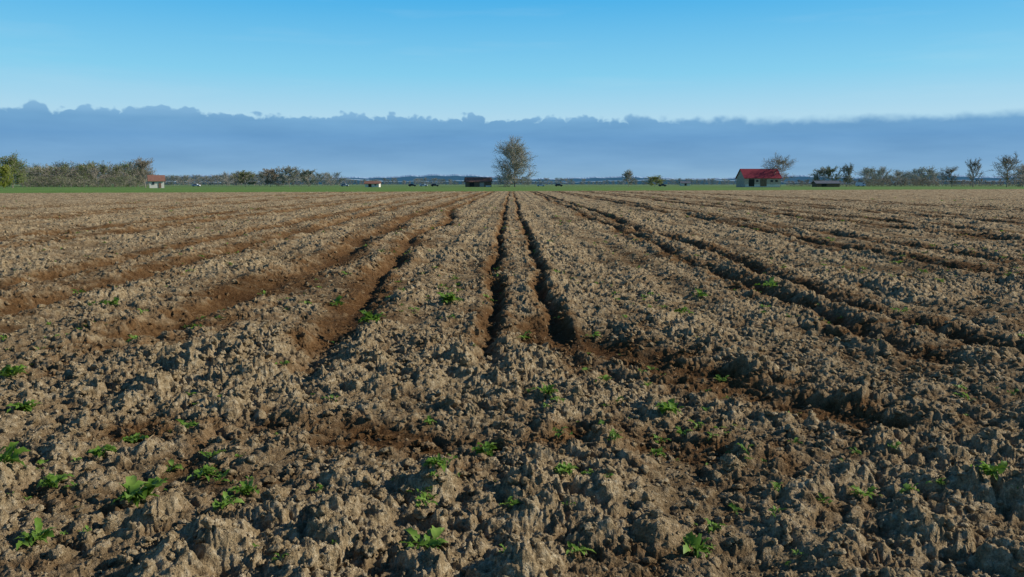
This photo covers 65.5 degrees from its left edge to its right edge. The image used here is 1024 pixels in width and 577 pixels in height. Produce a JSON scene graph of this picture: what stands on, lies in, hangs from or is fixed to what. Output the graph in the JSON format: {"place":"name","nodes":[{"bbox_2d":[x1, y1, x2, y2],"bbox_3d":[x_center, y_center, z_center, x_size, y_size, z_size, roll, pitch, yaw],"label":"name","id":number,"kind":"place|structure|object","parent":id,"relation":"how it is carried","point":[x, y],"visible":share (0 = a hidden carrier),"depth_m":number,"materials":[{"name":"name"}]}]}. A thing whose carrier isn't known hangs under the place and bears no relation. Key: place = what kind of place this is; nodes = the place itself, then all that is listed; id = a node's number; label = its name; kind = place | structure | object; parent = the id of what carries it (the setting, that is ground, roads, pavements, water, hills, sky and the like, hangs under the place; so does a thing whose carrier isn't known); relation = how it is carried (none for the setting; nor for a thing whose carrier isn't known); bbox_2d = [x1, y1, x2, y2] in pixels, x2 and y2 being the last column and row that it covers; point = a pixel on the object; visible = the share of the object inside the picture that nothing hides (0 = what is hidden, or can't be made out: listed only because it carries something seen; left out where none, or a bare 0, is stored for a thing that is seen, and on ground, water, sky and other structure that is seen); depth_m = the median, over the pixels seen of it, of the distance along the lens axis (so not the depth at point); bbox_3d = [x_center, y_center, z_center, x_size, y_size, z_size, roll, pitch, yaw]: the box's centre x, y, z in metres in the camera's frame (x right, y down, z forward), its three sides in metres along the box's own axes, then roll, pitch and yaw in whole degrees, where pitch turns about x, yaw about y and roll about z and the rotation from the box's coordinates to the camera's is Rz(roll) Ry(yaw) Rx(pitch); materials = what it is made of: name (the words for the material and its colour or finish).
{"place":"outdoors","nodes":[
{"label":"outdoors","id":0,"kind":"place"},
{"bbox_2d":[0,184,1023,576],"bbox_3d":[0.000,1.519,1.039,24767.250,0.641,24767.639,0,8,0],"label":"ground","id":1,"kind":"structure","parent":0,"point":[208,556],"depth_m":6.94,"materials":[{"name":"soil"}]},
{"bbox_2d":[0,164,17,187],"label":"bushy tree","id":2,"kind":"object","parent":1,"relation":"on","point":[5,173],"visible":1,"depth_m":276.09,"materials":[{"name":"green plant"}]},
{"bbox_2d":[0,364,25,376],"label":"weed plant","id":3,"kind":"object","parent":1,"relation":"on","point":[7,369],"visible":1,"depth_m":6.89,"materials":[{"name":"green plant"}]},
{"bbox_2d":[0,441,30,466],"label":"weed plant","id":4,"kind":"object","parent":1,"relation":"on","point":[6,456],"visible":0.94,"depth_m":4.51,"materials":[{"name":"green plant"}]},
{"bbox_2d":[0,152,31,187],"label":"bushy tree","id":5,"kind":"object","parent":1,"relation":"on","point":[15,163],"visible":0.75,"depth_m":294.54,"materials":[{"name":"green plant"}]},
{"bbox_2d":[6,399,43,412],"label":"weed plant","id":6,"kind":"object","parent":1,"relation":"on","point":[26,406],"visible":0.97,"depth_m":5.90,"materials":[{"name":"green plant"}]},
{"bbox_2d":[15,517,56,549],"bbox_3d":[-2.201,1.127,3.647,0.172,0.078,0.182,3,8,24],"label":"weed plant","id":7,"kind":"object","parent":1,"relation":"on","point":[38,532],"visible":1,"depth_m":3.66,"materials":[{"name":"green plant"}]},
{"bbox_2d":[36,473,74,487],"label":"weed plant","id":8,"kind":"object","parent":1,"relation":"on","point":[51,480],"visible":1,"depth_m":4.37,"materials":[{"name":"green plant"}]},
{"bbox_2d":[14,160,149,186],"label":"tree row","id":9,"kind":"object","parent":1,"relation":"on","point":[119,170],"visible":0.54,"depth_m":402.30,"materials":[{"name":"green plant"}]},
{"bbox_2d":[15,159,148,186],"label":"tree row","id":10,"kind":"object","parent":1,"relation":"on","point":[57,165],"visible":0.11,"depth_m":437.32,"materials":[{"name":"green plant"}]},
{"bbox_2d":[19,175,148,186],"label":"hedge row","id":11,"kind":"object","parent":1,"relation":"on","point":[78,180],"visible":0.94,"depth_m":365.45,"materials":[{"name":"green plant"}]},
{"bbox_2d":[24,168,146,186],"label":"tree row","id":12,"kind":"object","parent":1,"relation":"on","point":[94,173],"visible":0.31,"depth_m":396.68,"materials":[{"name":"green plant"}]},
{"bbox_2d":[86,444,116,457],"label":"weed plant","id":13,"kind":"object","parent":1,"relation":"on","point":[98,451],"visible":0.94,"depth_m":4.88,"materials":[{"name":"green plant"}]},
{"bbox_2d":[98,297,118,305],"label":"weed plant","id":14,"kind":"object","parent":1,"relation":"on","point":[114,302],"visible":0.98,"depth_m":10.34,"materials":[{"name":"green plant"}]},
{"bbox_2d":[125,335,138,342],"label":"weed plant","id":15,"kind":"object","parent":1,"relation":"on","point":[133,337],"visible":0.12,"depth_m":8.48,"materials":[{"name":"green plant"}]},
{"bbox_2d":[122,433,148,443],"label":"weed plant","id":16,"kind":"object","parent":1,"relation":"on","point":[135,437],"visible":0.97,"depth_m":5.29,"materials":[{"name":"green plant"}]},
{"bbox_2d":[124,157,155,187],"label":"bushy tree","id":17,"kind":"object","parent":1,"relation":"on","point":[142,165],"visible":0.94,"depth_m":306.46,"materials":[{"name":"green plant"}]},
{"bbox_2d":[110,475,172,506],"bbox_3d":[-1.921,1.055,4.120,0.259,0.127,0.313,0,8,0],"label":"weed plant","id":18,"kind":"object","parent":1,"relation":"on","point":[132,485],"visible":0.96,"depth_m":4.13,"materials":[{"name":"green plant"}]},
{"bbox_2d":[147,175,164,187],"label":"white farmhouse","id":19,"kind":"object","parent":1,"relation":"on","point":[156,181],"visible":0.94,"depth_m":295.08,"materials":[{"name":"white paint"}]},
{"bbox_2d":[176,418,198,427],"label":"weed plant","id":20,"kind":"object","parent":1,"relation":"on","point":[187,425],"visible":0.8,"depth_m":5.26,"materials":[{"name":"green plant"}]},
{"bbox_2d":[164,173,241,185],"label":"tree row","id":21,"kind":"object","parent":1,"relation":"on","point":[182,179],"visible":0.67,"depth_m":612.21,"materials":[{"name":"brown plant"}]},
{"bbox_2d":[186,464,221,480],"bbox_3d":[-1.756,1.063,4.600,0.195,0.079,0.251,0,8,0],"label":"weed plant","id":22,"kind":"object","parent":1,"relation":"on","point":[206,470],"visible":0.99,"depth_m":4.58,"materials":[{"name":"green plant"}]},
{"bbox_2d":[212,491,243,510],"bbox_3d":[-1.412,1.054,3.958,0.121,0.074,0.160,3,8,20],"label":"weed plant","id":23,"kind":"object","parent":1,"relation":"on","point":[227,500],"visible":1,"depth_m":3.95,"materials":[{"name":"green plant"}]},
{"bbox_2d":[227,479,259,494],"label":"weed plant","id":24,"kind":"object","parent":1,"relation":"on","point":[245,488],"visible":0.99,"depth_m":4.18,"materials":[{"name":"green plant"}]},
{"bbox_2d":[231,170,255,186],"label":"tree","id":25,"kind":"object","parent":1,"relation":"on","point":[243,174],"visible":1,"depth_m":414.15,"materials":[{"name":"green plant"}]},
{"bbox_2d":[256,167,281,186],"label":"tree","id":26,"kind":"object","parent":1,"relation":"on","point":[271,171],"visible":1,"depth_m":416.12,"materials":[{"name":"green plant"}]},
{"bbox_2d":[221,171,347,185],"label":"tree row","id":27,"kind":"object","parent":1,"relation":"on","point":[324,176],"visible":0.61,"depth_m":561.41,"materials":[{"name":"green plant"}]},
{"bbox_2d":[276,165,302,186],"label":"tree","id":28,"kind":"object","parent":1,"relation":"on","point":[289,170],"visible":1,"depth_m":414.11,"materials":[{"name":"green plant"}]},
{"bbox_2d":[297,169,320,186],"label":"tree","id":29,"kind":"object","parent":1,"relation":"on","point":[306,174],"visible":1,"depth_m":425.50,"materials":[{"name":"green plant"}]},
{"bbox_2d":[330,295,343,305],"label":"weed plant","id":30,"kind":"object","parent":1,"relation":"on","point":[338,298],"visible":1,"depth_m":11.24,"materials":[{"name":"green plant"}]},
{"bbox_2d":[358,310,385,322],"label":"weed plant","id":31,"kind":"object","parent":1,"relation":"on","point":[368,316],"visible":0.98,"depth_m":8.95,"materials":[{"name":"green plant"}]},
{"bbox_2d":[364,181,381,186],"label":"hut","id":32,"kind":"object","parent":1,"relation":"on","point":[372,183],"visible":0.94,"depth_m":374.44,"materials":[{"name":"white paint"}]},
{"bbox_2d":[324,177,452,184],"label":"tree row","id":33,"kind":"object","parent":1,"relation":"on","point":[417,179],"visible":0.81,"depth_m":914.17,"materials":[{"name":"green plant"}]},
{"bbox_2d":[399,525,446,548],"bbox_3d":[-0.394,1.135,3.596,0.234,0.084,0.256,0,8,0],"label":"weed plant","id":34,"kind":"object","parent":1,"relation":"on","point":[428,542],"visible":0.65,"depth_m":3.60,"materials":[{"name":"green plant"}]},
{"bbox_2d":[424,415,435,423],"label":"weed plant","id":35,"kind":"object","parent":1,"relation":"on","point":[429,420],"visible":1,"depth_m":5.60,"materials":[{"name":"green plant"}]},
{"bbox_2d":[422,453,457,471],"bbox_3d":[-0.393,0.933,4.296,0.184,0.069,0.177,4,9,30],"label":"weed plant","id":36,"kind":"object","parent":1,"relation":"on","point":[433,461],"visible":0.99,"depth_m":4.26,"materials":[{"name":"green plant"}]},
{"bbox_2d":[436,292,461,302],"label":"weed plant","id":37,"kind":"object","parent":1,"relation":"on","point":[450,297],"visible":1,"depth_m":10.83,"materials":[{"name":"green plant"}]},
{"bbox_2d":[464,177,492,186],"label":"wooden shed","id":38,"kind":"structure","parent":1,"relation":"on","point":[477,181],"depth_m":393.55,"materials":[{"name":"brown wood"}]},
{"bbox_2d":[472,441,496,456],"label":"weed plant","id":39,"kind":"object","parent":1,"relation":"on","point":[486,447],"visible":0.98,"depth_m":4.92,"materials":[{"name":"green plant"}]},
{"bbox_2d":[0,248,1018,576],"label":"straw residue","id":40,"kind":"object","parent":1,"relation":"on","point":[526,340],"visible":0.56,"depth_m":8.61},
{"bbox_2d":[499,496,520,505],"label":"weed plant","id":41,"kind":"object","parent":1,"relation":"on","point":[516,501],"visible":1,"depth_m":4.05,"materials":[{"name":"green plant"}]},
{"bbox_2d":[0,173,1020,182],"bbox_3d":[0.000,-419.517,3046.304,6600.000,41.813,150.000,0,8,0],"label":"distant forest","id":42,"kind":"object","parent":1,"relation":"on","point":[452,177],"visible":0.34,"depth_m":2973.07,"materials":[{"name":"plant"}]},
{"bbox_2d":[0,200,1023,576],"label":"soil clods","id":43,"kind":"object","parent":1,"relation":"on","point":[88,390],"visible":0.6,"depth_m":10.42,"materials":[{"name":"brown soil"}]},
{"bbox_2d":[0,194,1023,565],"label":"scattered seedlings","id":44,"kind":"object","parent":1,"relation":"on","point":[612,436],"visible":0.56,"depth_m":5.08,"materials":[{"name":"green plant"}]},
{"bbox_2d":[490,135,537,186],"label":"poplar tree","id":45,"kind":"object","parent":1,"relation":"on","point":[513,155],"visible":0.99,"depth_m":392.38,"materials":[{"name":"green plant"}]},
{"bbox_2d":[13,179,1021,183],"bbox_3d":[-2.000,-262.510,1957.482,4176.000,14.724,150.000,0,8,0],"label":"distant forest","id":46,"kind":"object","parent":1,"relation":"on","point":[585,182],"visible":0.16,"depth_m":1884.07,"materials":[{"name":"green plant"}]},
{"bbox_2d":[518,330,531,338],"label":"weed plant","id":47,"kind":"object","parent":1,"relation":"on","point":[524,335],"visible":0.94,"depth_m":8.89,"materials":[{"name":"green plant"}]},
{"bbox_2d":[536,383,559,395],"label":"weed plant","id":48,"kind":"object","parent":1,"relation":"on","point":[550,390],"visible":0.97,"depth_m":6.12,"materials":[{"name":"green plant"}]},
{"bbox_2d":[554,462,578,474],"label":"weed plant","id":49,"kind":"object","parent":1,"relation":"on","point":[568,467],"visible":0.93,"depth_m":4.34,"materials":[{"name":"green plant"}]},
{"bbox_2d":[448,177,735,184],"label":"hedge row","id":50,"kind":"object","parent":1,"relation":"on","point":[624,182],"visible":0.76,"depth_m":789.30,"materials":[{"name":"green plant"}]},
{"bbox_2d":[622,169,634,186],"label":"tree","id":51,"kind":"object","parent":1,"relation":"on","point":[628,174],"visible":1,"depth_m":415.85,"materials":[{"name":"green plant"}]},
{"bbox_2d":[644,175,665,186],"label":"tree","id":52,"kind":"object","parent":1,"relation":"on","point":[654,179],"visible":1,"depth_m":414.80,"materials":[{"name":"green plant"}]},
{"bbox_2d":[654,398,682,414],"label":"weed plant","id":53,"kind":"object","parent":1,"relation":"on","point":[671,405],"visible":1,"depth_m":5.70,"materials":[{"name":"green plant"}]},
{"bbox_2d":[674,306,692,312],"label":"weed plant","id":54,"kind":"object","parent":1,"relation":"on","point":[684,308],"visible":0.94,"depth_m":9.84,"materials":[{"name":"green plant"}]},
{"bbox_2d":[679,181,690,185],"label":"field hut","id":55,"kind":"object","parent":1,"relation":"on","point":[684,183],"visible":0.96,"depth_m":612.40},
{"bbox_2d":[683,531,713,557],"bbox_3d":[0.849,1.162,3.617,0.144,0.088,0.206,1,8,11],"label":"weed plant","id":56,"kind":"object","parent":1,"relation":"on","point":[692,540],"visible":0.98,"depth_m":3.62,"materials":[{"name":"green plant"}]},
{"bbox_2d":[692,288,706,296],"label":"weed plant","id":57,"kind":"object","parent":1,"relation":"on","point":[700,293],"visible":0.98,"depth_m":11.86,"materials":[{"name":"green plant"}]},
{"bbox_2d":[714,374,728,380],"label":"weed plant","id":58,"kind":"object","parent":1,"relation":"on","point":[721,378],"visible":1,"depth_m":6.97,"materials":[{"name":"green plant"}]},
{"bbox_2d":[735,169,781,186],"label":"red roofed barn","id":59,"kind":"structure","parent":1,"relation":"on","point":[756,178],"depth_m":361.86,"materials":[{"name":"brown wood"}]},
{"bbox_2d":[749,179,754,185],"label":"barn door","id":60,"kind":"structure","parent":59,"relation":"in","point":[751,181],"depth_m":360.82,"materials":[{"name":"black wood"}]},
{"bbox_2d":[760,179,766,185],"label":"barn door","id":61,"kind":"structure","parent":59,"relation":"in","point":[763,182],"depth_m":361.26,"materials":[{"name":"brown wood"}]},
{"bbox_2d":[755,276,779,286],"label":"weed plant","id":62,"kind":"object","parent":1,"relation":"on","point":[771,282],"visible":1,"depth_m":12.68,"materials":[{"name":"green plant"}]},
{"bbox_2d":[773,483,780,491],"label":"weed plant","id":63,"kind":"object","parent":1,"relation":"on","point":[776,485],"visible":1,"depth_m":4.24,"materials":[{"name":"green plant"}]},
{"bbox_2d":[763,152,797,182],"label":"bare round tree","id":64,"kind":"object","parent":1,"relation":"on","point":[783,163],"visible":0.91,"depth_m":366.85,"materials":[{"name":"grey plant"}]},
{"bbox_2d":[809,167,828,180],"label":"tree","id":65,"kind":"object","parent":1,"relation":"on","point":[818,174],"visible":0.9,"depth_m":424.75,"materials":[{"name":"green plant"}]},
{"bbox_2d":[811,181,840,186],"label":"grey shed","id":66,"kind":"structure","parent":1,"relation":"on","point":[825,183],"depth_m":393.79,"materials":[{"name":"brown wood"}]},
{"bbox_2d":[820,165,843,180],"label":"tree","id":67,"kind":"object","parent":1,"relation":"on","point":[829,174],"visible":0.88,"depth_m":424.19,"materials":[{"name":"green plant"}]},
{"bbox_2d":[840,163,853,185],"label":"tree","id":68,"kind":"object","parent":1,"relation":"on","point":[846,176],"visible":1,"depth_m":424.70,"materials":[{"name":"green plant"}]},
{"bbox_2d":[850,447,861,454],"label":"weed plant","id":69,"kind":"object","parent":1,"relation":"on","point":[856,450],"visible":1,"depth_m":4.88,"materials":[{"name":"green plant"}]},
{"bbox_2d":[853,166,939,185],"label":"tree row","id":70,"kind":"object","parent":1,"relation":"on","point":[867,172],"visible":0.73,"depth_m":490.78,"materials":[{"name":"green plant"}]},
{"bbox_2d":[891,307,907,311],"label":"weed plant","id":71,"kind":"object","parent":1,"relation":"on","point":[906,308],"visible":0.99,"depth_m":10.40,"materials":[{"name":"green plant"}]},
{"bbox_2d":[786,177,1023,186],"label":"hedge row","id":72,"kind":"object","parent":1,"relation":"on","point":[926,182],"visible":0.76,"depth_m":458.92,"materials":[{"name":"green plant"}]},
{"bbox_2d":[901,483,918,492],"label":"weed plant","id":73,"kind":"object","parent":1,"relation":"on","point":[906,486],"visible":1,"depth_m":4.18,"materials":[{"name":"green plant"}]},
{"bbox_2d":[926,477,945,483],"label":"weed plant","id":74,"kind":"object","parent":1,"relation":"on","point":[939,481],"visible":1,"depth_m":4.24,"materials":[{"name":"green plant"}]},
{"bbox_2d":[936,166,960,186],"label":"bare tree","id":75,"kind":"object","parent":1,"relation":"on","point":[947,173],"visible":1,"depth_m":376.60,"materials":[{"name":"brown plant"}]},
{"bbox_2d":[965,158,985,186],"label":"bare tree","id":76,"kind":"object","parent":1,"relation":"on","point":[972,171],"visible":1,"depth_m":376.42,"materials":[{"name":"brown plant"}]},
{"bbox_2d":[970,460,1007,479],"bbox_3d":[2.547,0.959,4.262,0.190,0.090,0.181,3,8,24],"label":"weed plant","id":77,"kind":"object","parent":1,"relation":"on","point":[990,470],"visible":0.97,"depth_m":4.24,"materials":[{"name":"green plant"}]},
{"bbox_2d":[985,151,1023,186],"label":"bare tree","id":78,"kind":"object","parent":1,"relation":"on","point":[1005,161],"visible":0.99,"depth_m":354.78,"materials":[{"name":"brown plant"}]},
{"bbox_2d":[1010,164,1023,186],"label":"tree row","id":79,"kind":"object","parent":1,"relation":"on","point":[1018,172],"visible":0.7,"depth_m":388.03,"materials":[{"name":"green plant"}]},
{"bbox_2d":[0,186,1023,186],"bbox_3d":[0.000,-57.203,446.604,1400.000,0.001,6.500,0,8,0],"label":"country road","id":80,"kind":"structure","parent":0,"point":[532,186],"depth_m":444.81,"materials":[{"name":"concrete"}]},
{"bbox_2d":[0,0,1023,178],"label":"sky","id":81,"kind":"structure","parent":0,"point":[682,89],"materials":[{"name":"blue"}]},
{"bbox_2d":[855,182,865,185],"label":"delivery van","id":82,"kind":"object","parent":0,"point":[860,184],"visible":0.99,"depth_m":447.39,"materials":[{"name":"white paint"}]}
]}

